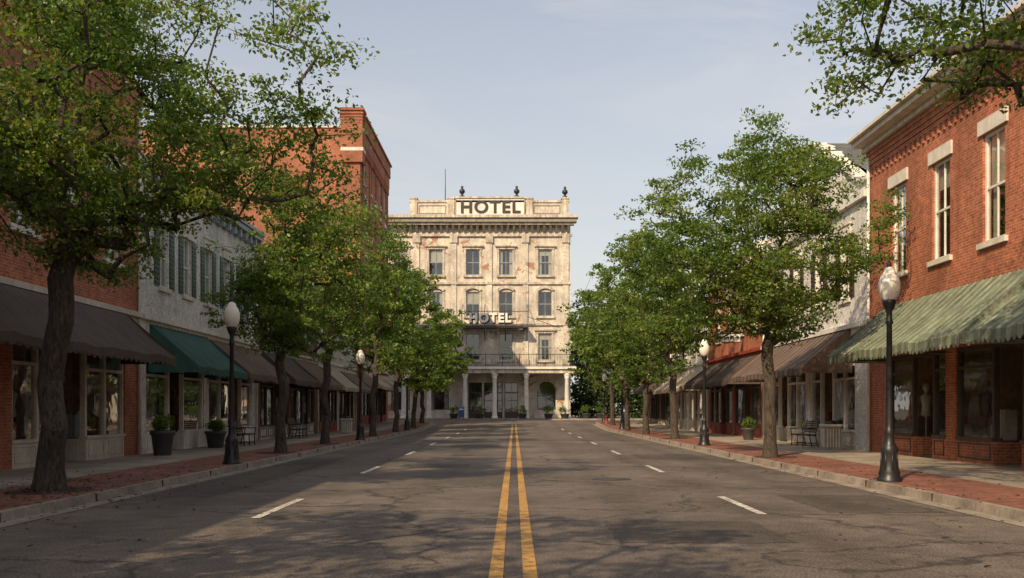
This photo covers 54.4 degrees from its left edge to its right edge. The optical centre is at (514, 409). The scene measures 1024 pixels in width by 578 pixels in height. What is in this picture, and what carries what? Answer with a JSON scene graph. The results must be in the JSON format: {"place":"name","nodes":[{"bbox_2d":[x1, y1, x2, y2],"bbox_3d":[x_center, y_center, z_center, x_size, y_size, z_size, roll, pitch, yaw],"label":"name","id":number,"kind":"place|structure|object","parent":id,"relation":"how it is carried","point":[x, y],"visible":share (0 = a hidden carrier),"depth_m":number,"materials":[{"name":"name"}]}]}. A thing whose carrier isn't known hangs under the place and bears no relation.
{"place":"outdoors","nodes":[
{"label":"outdoors","id":0,"kind":"place"},
{"bbox_2d":[0,420,432,522],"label":"sidewalk","id":1,"kind":"structure","parent":0,"point":[131,464],"depth_m":23.23,"materials":[{"name":"red brick"}]},
{"bbox_2d":[12,341,124,468],"bbox_3d":[-12.590,-0.290,19.700,2.220,3.320,19.440,0,0,0],"label":"storefront","id":2,"kind":"object","parent":1,"relation":"on","point":[93,391],"visible":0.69,"depth_m":27.46,"materials":[{"name":"grey glass"}]},
{"bbox_2d":[0,6,138,470],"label":"walls","id":3,"kind":"structure","parent":1,"relation":"on","point":[13,267],"depth_m":24.48,"materials":[{"name":"red brick"}]},
{"bbox_2d":[6,92,126,267],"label":"windows","id":4,"kind":"structure","parent":3,"relation":"attached to","point":[107,259],"depth_m":23.86,"materials":[{"name":"white paint"}]},
{"bbox_2d":[0,0,144,453],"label":"trim","id":5,"kind":"structure","parent":3,"relation":"attached to","point":[136,316],"depth_m":27.70,"materials":[{"name":"red brick"}]},
{"bbox_2d":[0,283,175,366],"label":"awning","id":6,"kind":"object","parent":3,"relation":"attached to","point":[106,333],"visible":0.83,"depth_m":24.04,"materials":[{"name":"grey fabric"}]},
{"bbox_2d":[150,413,174,455],"bbox_3d":[-10.592,0.739,30.012,0.750,1.261,0.748,0,0,0],"label":"potted shrub","id":7,"kind":"object","parent":1,"relation":"on","point":[162,437],"visible":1,"depth_m":29.80,"materials":[{"name":"black ceramic"}]},
{"bbox_2d":[0,0,379,491],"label":"street oak tree","id":8,"kind":"object","parent":1,"relation":"on","point":[42,149],"visible":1,"depth_m":16.71,"materials":[{"name":"green plant"}]},
{"bbox_2d":[141,179,255,453],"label":"walls","id":9,"kind":"structure","parent":1,"relation":"on","point":[174,306],"depth_m":35.80,"materials":[{"name":"white brick"}]},
{"bbox_2d":[154,211,248,319],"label":"windows","id":10,"kind":"structure","parent":9,"relation":"attached to","point":[226,254],"depth_m":35.35,"materials":[{"name":"white paint"}]},
{"bbox_2d":[141,155,265,439],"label":"trim","id":11,"kind":"structure","parent":9,"relation":"attached to","point":[242,233],"depth_m":38.59,"materials":[{"name":"white paint"}]},
{"bbox_2d":[148,324,288,383],"bbox_3d":[-10.680,-1.909,37.500,1.600,1.683,12.600,0,0,0],"label":"awning","id":12,"kind":"object","parent":9,"relation":"attached to","point":[203,355],"visible":0.9,"depth_m":34.27,"materials":[{"name":"teal fabric"}]},
{"bbox_2d":[146,364,252,453],"bbox_3d":[-12.590,-0.290,37.400,2.220,3.320,12.640,0,0,0],"label":"storefront","id":13,"kind":"object","parent":1,"relation":"on","point":[178,397],"visible":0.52,"depth_m":36.92,"materials":[{"name":"white paint"}]},
{"bbox_2d":[203,418,226,447],"bbox_3d":[-10.806,0.826,36.000,0.801,1.086,0.766,0,0,0],"label":"potted shrub","id":14,"kind":"object","parent":1,"relation":"on","point":[215,438],"visible":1,"depth_m":35.80,"materials":[{"name":"black ceramic"}]},
{"bbox_2d":[222,296,240,463],"bbox_3d":[-7.150,-0.755,25.200,0.460,4.250,0.460,0,0,0],"label":"street lamp","id":15,"kind":"object","parent":1,"relation":"on","point":[231,321],"visible":0.99,"depth_m":25.12,"materials":[{"name":"black metal"}]},
{"bbox_2d":[228,419,255,445],"bbox_3d":[-10.473,0.869,38.300,0.687,1.010,1.563,0,0,0],"label":"park bench","id":16,"kind":"object","parent":1,"relation":"on","point":[239,428],"visible":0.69,"depth_m":38.45,"materials":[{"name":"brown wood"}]},
{"bbox_2d":[141,128,387,426],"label":"walls","id":17,"kind":"structure","parent":1,"relation":"on","point":[335,151],"depth_m":72.00,"materials":[{"name":"red brick"}]},
{"bbox_2d":[143,107,391,374],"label":"trim","id":18,"kind":"structure","parent":17,"relation":"attached to","point":[376,158],"depth_m":72.97,"materials":[{"name":"red brick"}]},
{"bbox_2d":[362,166,386,424],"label":"windows","id":19,"kind":"structure","parent":17,"relation":"attached to","point":[380,406],"depth_m":81.38,"materials":[{"name":"grey glass"}]},
{"bbox_2d":[363,371,402,391],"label":"awning","id":20,"kind":"object","parent":17,"relation":"attached to","point":[386,383],"visible":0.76,"depth_m":76.56,"materials":[{"name":"grey fabric"}]},
{"bbox_2d":[256,267,316,440],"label":"walls","id":21,"kind":"structure","parent":1,"relation":"on","point":[312,347],"depth_m":51.17,"materials":[{"name":"brick"}]},
{"bbox_2d":[258,252,320,432],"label":"trim","id":22,"kind":"structure","parent":21,"relation":"attached to","point":[304,358],"depth_m":55.58,"materials":[{"name":"beige paint"}]},
{"bbox_2d":[260,351,342,389],"bbox_3d":[-10.681,-1.883,51.200,1.599,1.634,12.400,0,0,0],"label":"awning","id":23,"kind":"object","parent":21,"relation":"attached to","point":[300,373],"visible":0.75,"depth_m":50.05,"materials":[{"name":"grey fabric"}]},
{"bbox_2d":[260,384,314,439],"bbox_3d":[-12.590,-0.290,51.150,2.220,3.320,12.340,0,0,0],"label":"storefront","id":24,"kind":"object","parent":1,"relation":"on","point":[302,405],"visible":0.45,"depth_m":50.72,"materials":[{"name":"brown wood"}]},
{"bbox_2d":[196,168,382,452],"bbox_3d":[-6.866,-3.131,32.021,5.666,9.103,6.353,0,0,-42],"label":"street oak tree","id":25,"kind":"object","parent":1,"relation":"on","point":[277,309],"visible":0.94,"depth_m":31.35,"materials":[{"name":"green plant"}]},
{"bbox_2d":[286,417,306,438],"bbox_3d":[-10.473,0.869,48.000,0.687,1.010,1.563,0,0,0],"label":"park bench","id":26,"kind":"object","parent":1,"relation":"on","point":[291,424],"visible":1,"depth_m":47.99,"materials":[{"name":"metal"}]},
{"bbox_2d":[319,389,353,432],"bbox_3d":[-12.590,-0.290,64.950,2.220,3.320,12.740,0,0,0],"label":"storefront","id":27,"kind":"object","parent":1,"relation":"on","point":[345,403],"visible":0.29,"depth_m":64.63,"materials":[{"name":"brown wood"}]},
{"bbox_2d":[319,327,354,430],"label":"walls","id":28,"kind":"structure","parent":1,"relation":"on","point":[344,362],"depth_m":66.65,"materials":[{"name":"beige paint"}]},
{"bbox_2d":[323,325,349,361],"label":"windows","id":29,"kind":"structure","parent":28,"relation":"attached to","point":[342,358],"depth_m":66.14,"materials":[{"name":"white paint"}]},
{"bbox_2d":[319,299,356,427],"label":"trim","id":30,"kind":"structure","parent":28,"relation":"attached to","point":[335,366],"depth_m":68.65,"materials":[{"name":"white paint"}]},
{"bbox_2d":[320,367,370,393],"bbox_3d":[-10.730,-1.833,65.050,1.500,1.534,12.500,0,0,0],"label":"awning","id":31,"kind":"object","parent":28,"relation":"attached to","point":[348,382],"visible":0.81,"depth_m":64.03,"materials":[{"name":"grey fabric"}]},
{"bbox_2d":[258,191,418,443],"bbox_3d":[-7.115,-3.565,40.068,6.411,9.970,6.456,0,0,0],"label":"street oak tree","id":32,"kind":"object","parent":1,"relation":"on","point":[392,286],"visible":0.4,"depth_m":39.77,"materials":[{"name":"green plant"}]},
{"bbox_2d":[340,416,352,433],"bbox_3d":[-9.600,0.869,57.000,0.620,1.000,0.620,0,0,0],"label":"litter bin","id":33,"kind":"object","parent":1,"relation":"on","point":[346,424],"visible":1,"depth_m":56.72,"materials":[{"name":"metal"}]},
{"bbox_2d":[355,347,364,439],"bbox_3d":[-7.000,-0.755,45.300,0.460,4.250,0.460,0,0,0],"label":"street lamp","id":34,"kind":"object","parent":1,"relation":"on","point":[360,357],"visible":0.98,"depth_m":45.22,"materials":[{"name":"black metal"}]},
{"bbox_2d":[323,248,446,435],"bbox_3d":[-6.842,-3.566,51.883,6.596,9.973,6.871,0,0,0],"label":"street oak tree","id":35,"kind":"object","parent":1,"relation":"on","point":[419,298],"visible":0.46,"depth_m":51.64,"materials":[{"name":"green plant"}]},
{"bbox_2d":[4,431,796,493],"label":"mulch beds","id":36,"kind":"object","parent":1,"relation":"on","point":[17,491],"visible":0.7,"depth_m":17.05,"materials":[{"name":"brown soil"}]},
{"bbox_2d":[404,369,410,430],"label":"street lamp","id":37,"kind":"object","parent":1,"relation":"on","point":[407,421],"visible":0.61,"depth_m":65.92,"materials":[{"name":"black metal"}]},
{"bbox_2d":[360,280,458,431],"bbox_3d":[-6.798,-3.367,61.997,6.354,9.575,6.739,0,0,15],"label":"street oak tree","id":38,"kind":"object","parent":1,"relation":"on","point":[420,349],"visible":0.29,"depth_m":61.70,"materials":[{"name":"green plant"}]},
{"bbox_2d":[387,319,461,422],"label":"street oak tree","id":39,"kind":"object","parent":1,"relation":"on","point":[426,329],"visible":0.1,"depth_m":81.81,"materials":[{"name":"green plant"}]},
{"bbox_2d":[391,306,473,427],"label":"street oak tree","id":40,"kind":"object","parent":1,"relation":"on","point":[449,368],"visible":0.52,"depth_m":71.06,"materials":[{"name":"green plant"}]},
{"bbox_2d":[0,420,1023,577],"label":"road","id":41,"kind":"structure","parent":0,"point":[390,517],"depth_m":13.02,"materials":[{"name":"grey asphalt"}]},
{"bbox_2d":[0,424,434,527],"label":"curb","id":42,"kind":"object","parent":41,"relation":"on","point":[39,516],"visible":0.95,"depth_m":17.97,"materials":[{"name":"concrete"}]},
{"bbox_2d":[251,424,765,577],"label":"road markings","id":43,"kind":"object","parent":41,"relation":"on","point":[497,563],"visible":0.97,"depth_m":13.67,"materials":[{"name":"yellow paint"}]},
{"bbox_2d":[0,430,1019,566],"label":"leaf litter","id":44,"kind":"object","parent":41,"relation":"on","point":[26,490],"visible":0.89,"depth_m":18.00,"materials":[{"name":"brown plant"}]},
{"bbox_2d":[140,442,946,542],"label":"road patches","id":45,"kind":"object","parent":41,"relation":"on","point":[688,532],"visible":1,"depth_m":15.25,"materials":[{"name":"grey asphalt"}]},
{"bbox_2d":[592,478,630,479],"bbox_3d":[2.100,1.493,21.500,0.840,0.006,0.840,0,0,0],"label":"manhole cover","id":46,"kind":"object","parent":41,"relation":"on","point":[611,479],"visible":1,"depth_m":21.38,"materials":[{"name":"metal"}]},
{"bbox_2d":[593,424,1023,526],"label":"curb","id":47,"kind":"object","parent":41,"relation":"on","point":[983,515],"visible":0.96,"depth_m":18.19,"materials":[{"name":"concrete"}]},
{"bbox_2d":[388,418,649,419],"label":"sidewalk","id":48,"kind":"structure","parent":0,"point":[529,419],"depth_m":97.00,"materials":[{"name":"concrete"}]},
{"bbox_2d":[449,406,457,418],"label":"potted shrub","id":49,"kind":"object","parent":48,"relation":"on","point":[453,415],"visible":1,"depth_m":98.34,"materials":[{"name":"green plant"}]},
{"bbox_2d":[458,406,463,418],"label":"post box","id":50,"kind":"object","parent":48,"relation":"on","point":[460,411],"visible":1,"depth_m":97.55,"materials":[{"name":"blue metal"}]},
{"bbox_2d":[475,404,484,418],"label":"potted shrub","id":51,"kind":"object","parent":48,"relation":"on","point":[479,416],"visible":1,"depth_m":98.39,"materials":[{"name":"green plant"}]},
{"bbox_2d":[388,365,576,418],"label":"porch","id":52,"kind":"object","parent":48,"relation":"on","point":[494,371],"visible":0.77,"depth_m":98.93,"materials":[{"name":"concrete"}]},
{"bbox_2d":[447,304,574,364],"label":"iron balconies","id":53,"kind":"structure","parent":52,"relation":"on","point":[484,327],"depth_m":98.89,"materials":[{"name":"metal"}]},
{"bbox_2d":[469,313,510,322],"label":"lettering","id":54,"kind":"object","parent":53,"relation":"attached to","point":[487,318],"visible":1,"depth_m":100.16},
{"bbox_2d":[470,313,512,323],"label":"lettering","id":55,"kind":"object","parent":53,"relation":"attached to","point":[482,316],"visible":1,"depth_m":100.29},
{"bbox_2d":[516,405,527,418],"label":"potted shrub","id":56,"kind":"object","parent":48,"relation":"on","point":[521,416],"visible":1,"depth_m":98.35,"materials":[{"name":"green plant"}]},
{"bbox_2d":[542,405,553,418],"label":"potted shrub","id":57,"kind":"object","parent":48,"relation":"on","point":[548,415],"visible":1,"depth_m":98.38,"materials":[{"name":"green plant"}]},
{"bbox_2d":[559,405,570,418],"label":"potted shrub","id":58,"kind":"object","parent":48,"relation":"on","point":[565,416],"visible":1,"depth_m":98.40,"materials":[{"name":"green plant"}]},
{"bbox_2d":[580,405,592,418],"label":"potted shrub","id":59,"kind":"object","parent":48,"relation":"on","point":[586,416],"visible":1,"depth_m":99.24,"materials":[{"name":"green plant"}]},
{"bbox_2d":[594,406,605,418],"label":"potted shrub","id":60,"kind":"object","parent":48,"relation":"on","point":[599,415],"visible":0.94,"depth_m":99.32,"materials":[{"name":"green plant"}]},
{"bbox_2d":[46,0,1020,409],"label":"sky","id":61,"kind":"structure","parent":0,"point":[592,99],"materials":[{"name":"blue"}]},
{"bbox_2d":[570,410,634,417],"bbox_3d":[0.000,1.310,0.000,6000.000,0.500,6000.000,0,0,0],"label":"ground","id":62,"kind":"structure","parent":0,"point":[595,415],"depth_m":158.27,"materials":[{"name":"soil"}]},
{"bbox_2d":[388,226,569,417],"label":"walls","id":63,"kind":"structure","parent":62,"relation":"on","point":[456,395],"depth_m":102.00,"materials":[{"name":"beige paint"}]},
{"bbox_2d":[391,250,557,417],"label":"windows","id":64,"kind":"structure","parent":63,"relation":"attached to","point":[546,389],"depth_m":102.75,"materials":[{"name":"glass"}]},
{"bbox_2d":[388,169,577,363],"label":"cornice and trim","id":65,"kind":"structure","parent":63,"relation":"attached to","point":[447,213],"depth_m":101.86,"materials":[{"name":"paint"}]},
{"bbox_2d":[461,200,519,212],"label":"lettering","id":66,"kind":"object","parent":65,"relation":"attached to","point":[469,206],"visible":1,"depth_m":101.82},
{"bbox_2d":[570,291,652,417],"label":"distant trees","id":67,"kind":"object","parent":62,"relation":"on","point":[592,396],"visible":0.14,"depth_m":105.77,"materials":[{"name":"green plant"}]},
{"bbox_2d":[595,420,1023,521],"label":"sidewalk","id":68,"kind":"structure","parent":0,"point":[1009,504],"depth_m":22.84,"materials":[{"name":"red brick"}]},
{"bbox_2d":[559,295,646,424],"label":"street oak tree","id":69,"kind":"object","parent":68,"relation":"on","point":[597,385],"visible":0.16,"depth_m":77.91,"materials":[{"name":"green plant"}]},
{"bbox_2d":[602,372,606,421],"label":"street lamp","id":70,"kind":"object","parent":68,"relation":"on","point":[604,376],"visible":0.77,"depth_m":83.91,"materials":[{"name":"black metal"}]},
{"bbox_2d":[566,269,662,430],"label":"street oak tree","id":71,"kind":"object","parent":68,"relation":"on","point":[586,340],"visible":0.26,"depth_m":65.85,"materials":[{"name":"green plant"}]},
{"bbox_2d":[619,371,624,428],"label":"street lamp","id":72,"kind":"object","parent":68,"relation":"on","point":[622,422],"visible":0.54,"depth_m":69.93,"materials":[{"name":"black metal"}]},
{"bbox_2d":[556,242,723,433],"bbox_3d":[7.202,-4.030,56.850,7.763,10.899,7.219,0,0,-34],"label":"street oak tree","id":73,"kind":"object","parent":68,"relation":"on","point":[625,354],"visible":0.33,"depth_m":56.37,"materials":[{"name":"green plant"}]},
{"bbox_2d":[591,217,727,437],"bbox_3d":[7.234,-3.951,47.634,7.199,10.743,7.283,0,0,0],"label":"street oak tree","id":74,"kind":"object","parent":68,"relation":"on","point":[666,325],"visible":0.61,"depth_m":47.41,"materials":[{"name":"green plant"}]},
{"bbox_2d":[650,352,671,423],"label":"walls","id":75,"kind":"structure","parent":68,"relation":"on","point":[659,401],"depth_m":80.19,"materials":[{"name":"brick"}]},
{"bbox_2d":[633,375,668,394],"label":"awning","id":76,"kind":"object","parent":75,"relation":"attached to","point":[652,387],"visible":0.45,"depth_m":77.50,"materials":[{"name":"brown fabric"}]},
{"bbox_2d":[651,392,669,426],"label":"storefront","id":77,"kind":"object","parent":75,"relation":"attached to","point":[665,410],"visible":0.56,"depth_m":79.50,"materials":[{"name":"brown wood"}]},
{"bbox_2d":[672,317,706,429],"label":"walls","id":78,"kind":"structure","parent":68,"relation":"on","point":[697,359],"depth_m":66.47,"materials":[{"name":"white paint"}]},
{"bbox_2d":[653,370,702,394],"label":"awning","id":79,"kind":"object","parent":78,"relation":"attached to","point":[681,382],"visible":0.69,"depth_m":65.45,"materials":[{"name":"brown fabric"}]},
{"bbox_2d":[670,301,706,426],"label":"trim","id":80,"kind":"structure","parent":78,"relation":"attached to","point":[697,367],"depth_m":64.59,"materials":[{"name":"white paint"}]},
{"bbox_2d":[678,315,703,358],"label":"windows","id":81,"kind":"structure","parent":78,"relation":"attached to","point":[693,348],"depth_m":65.48,"materials":[{"name":"white paint"}]},
{"bbox_2d":[677,391,702,430],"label":"storefront","id":82,"kind":"object","parent":68,"relation":"on","point":[695,409],"visible":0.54,"depth_m":66.35,"materials":[{"name":"glass"}]},
{"bbox_2d":[698,337,709,444],"bbox_3d":[7.350,-0.755,38.500,0.460,4.250,0.460,0,0,0],"label":"street lamp","id":83,"kind":"object","parent":68,"relation":"on","point":[704,429],"visible":0.92,"depth_m":38.42,"materials":[{"name":"black metal"}]},
{"bbox_2d":[710,383,760,438],"bbox_3d":[12.790,-0.290,53.300,2.220,3.320,12.240,0,0,0],"label":"storefront","id":84,"kind":"object","parent":68,"relation":"on","point":[747,400],"visible":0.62,"depth_m":52.83,"materials":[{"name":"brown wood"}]},
{"bbox_2d":[708,241,765,438],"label":"walls","id":85,"kind":"structure","parent":68,"relation":"on","point":[723,349],"depth_m":53.13,"materials":[{"name":"red brick"}]},
{"bbox_2d":[683,354,760,389],"bbox_3d":[10.880,-1.908,53.300,1.600,1.585,12.200,0,0,0],"label":"awning","id":86,"kind":"object","parent":85,"relation":"attached to","point":[720,374],"visible":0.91,"depth_m":51.98,"materials":[{"name":"brown fabric"}]},
{"bbox_2d":[713,331,744,342],"bbox_3d":[10.925,-3.692,50.495,1.650,0.564,0.130,0,0,0],"label":"hanging shop sign","id":87,"kind":"object","parent":85,"relation":"attached to","point":[727,340],"visible":0.4,"depth_m":50.46,"materials":[{"name":"white metal"}]},
{"bbox_2d":[706,241,764,426],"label":"trim","id":88,"kind":"structure","parent":85,"relation":"attached to","point":[744,354],"depth_m":52.22,"materials":[{"name":"red paint"}]},
{"bbox_2d":[715,293,756,344],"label":"windows","id":89,"kind":"structure","parent":85,"relation":"attached to","point":[741,334],"depth_m":54.51,"materials":[{"name":"white paint"}]},
{"bbox_2d":[741,417,756,439],"bbox_3d":[10.727,0.833,45.500,0.715,1.073,0.638,0,0,0],"label":"potted shrub","id":90,"kind":"object","parent":68,"relation":"on","point":[749,430],"visible":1,"depth_m":45.33,"materials":[{"name":"green plant"}]},
{"bbox_2d":[613,105,912,456],"bbox_3d":[6.948,-3.496,29.224,8.092,9.832,6.708,0,0,37],"label":"street oak tree","id":91,"kind":"object","parent":68,"relation":"on","point":[759,281],"visible":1,"depth_m":27.94,"materials":[{"name":"green plant"}]},
{"bbox_2d":[790,419,819,446],"bbox_3d":[10.973,0.869,37.600,0.687,1.010,1.563,0,0,0],"label":"park bench","id":92,"kind":"object","parent":68,"relation":"on","point":[815,427],"visible":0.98,"depth_m":37.40,"materials":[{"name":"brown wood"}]},
{"bbox_2d":[775,363,854,449],"bbox_3d":[12.790,-0.290,39.900,2.220,3.320,11.440,0,0,0],"label":"storefront","id":93,"kind":"object","parent":68,"relation":"on","point":[832,396],"visible":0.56,"depth_m":39.42,"materials":[{"name":"grey glass"}]},
{"bbox_2d":[765,198,866,450],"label":"walls","id":94,"kind":"structure","parent":68,"relation":"on","point":[854,310],"depth_m":34.13,"materials":[{"name":"white paint"}]},
{"bbox_2d":[731,329,851,382],"bbox_3d":[10.806,-2.033,40.000,1.748,1.734,11.200,0,0,0],"label":"awning","id":95,"kind":"object","parent":94,"relation":"attached to","point":[797,359],"visible":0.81,"depth_m":36.82,"materials":[{"name":"brown fabric"}]},
{"bbox_2d":[761,320,862,438],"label":"trim","id":96,"kind":"structure","parent":94,"relation":"attached to","point":[854,327],"depth_m":36.32,"materials":[{"name":"white paint"}]},
{"bbox_2d":[773,222,853,319],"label":"windows","id":97,"kind":"structure","parent":94,"relation":"attached to","point":[844,229],"depth_m":37.27,"materials":[{"name":"glass"}]},
{"bbox_2d":[762,142,866,256],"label":"gable parapet","id":98,"kind":"structure","parent":94,"relation":"on","point":[862,195],"depth_m":35.70,"materials":[{"name":"white brick"}]},
{"bbox_2d":[827,143,991,180],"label":"roof","id":99,"kind":"structure","parent":94,"relation":"on","point":[845,148],"depth_m":37.83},
{"bbox_2d":[819,420,842,449],"bbox_3d":[11.000,0.869,34.600,0.620,1.000,0.620,0,0,0],"label":"litter bin","id":100,"kind":"object","parent":68,"relation":"on","point":[830,434],"visible":1,"depth_m":34.32,"materials":[{"name":"concrete"}]},
{"bbox_2d":[877,259,901,481],"bbox_3d":[7.180,-0.755,19.060,0.460,4.250,0.460,0,0,0],"label":"street lamp","id":101,"kind":"object","parent":68,"relation":"on","point":[889,292],"visible":0.99,"depth_m":18.98,"materials":[{"name":"black metal"}]},
{"bbox_2d":[773,0,1023,118],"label":"street oak tree","id":102,"kind":"object","parent":68,"relation":"on","point":[994,44],"visible":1,"depth_m":14.43,"materials":[{"name":"green plant"}]},
{"bbox_2d":[870,72,1023,460],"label":"walls","id":103,"kind":"structure","parent":68,"relation":"on","point":[969,263],"depth_m":26.64,"materials":[{"name":"red brick"}]},
{"bbox_2d":[827,268,1023,364],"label":"awning","id":104,"kind":"object","parent":103,"relation":"attached to","point":[989,310],"visible":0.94,"depth_m":24.31,"materials":[{"name":"green fabric"}]},
{"bbox_2d":[847,0,1023,450],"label":"trim","id":105,"kind":"structure","parent":103,"relation":"attached to","point":[879,129],"depth_m":29.24,"materials":[{"name":"beige paint"}]},
{"bbox_2d":[866,50,1023,177],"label":"brick corbel","id":106,"kind":"object","parent":103,"relation":"attached to","point":[927,121],"visible":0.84,"depth_m":28.10,"materials":[{"name":"red brick"}]},
{"bbox_2d":[888,106,1008,277],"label":"windows","id":107,"kind":"structure","parent":103,"relation":"attached to","point":[994,120],"depth_m":24.91,"materials":[{"name":"white paint"}]},
{"bbox_2d":[892,343,1023,468],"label":"storefront","id":108,"kind":"object","parent":68,"relation":"on","point":[990,403],"visible":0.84,"depth_m":26.42,"materials":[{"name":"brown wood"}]}
]}

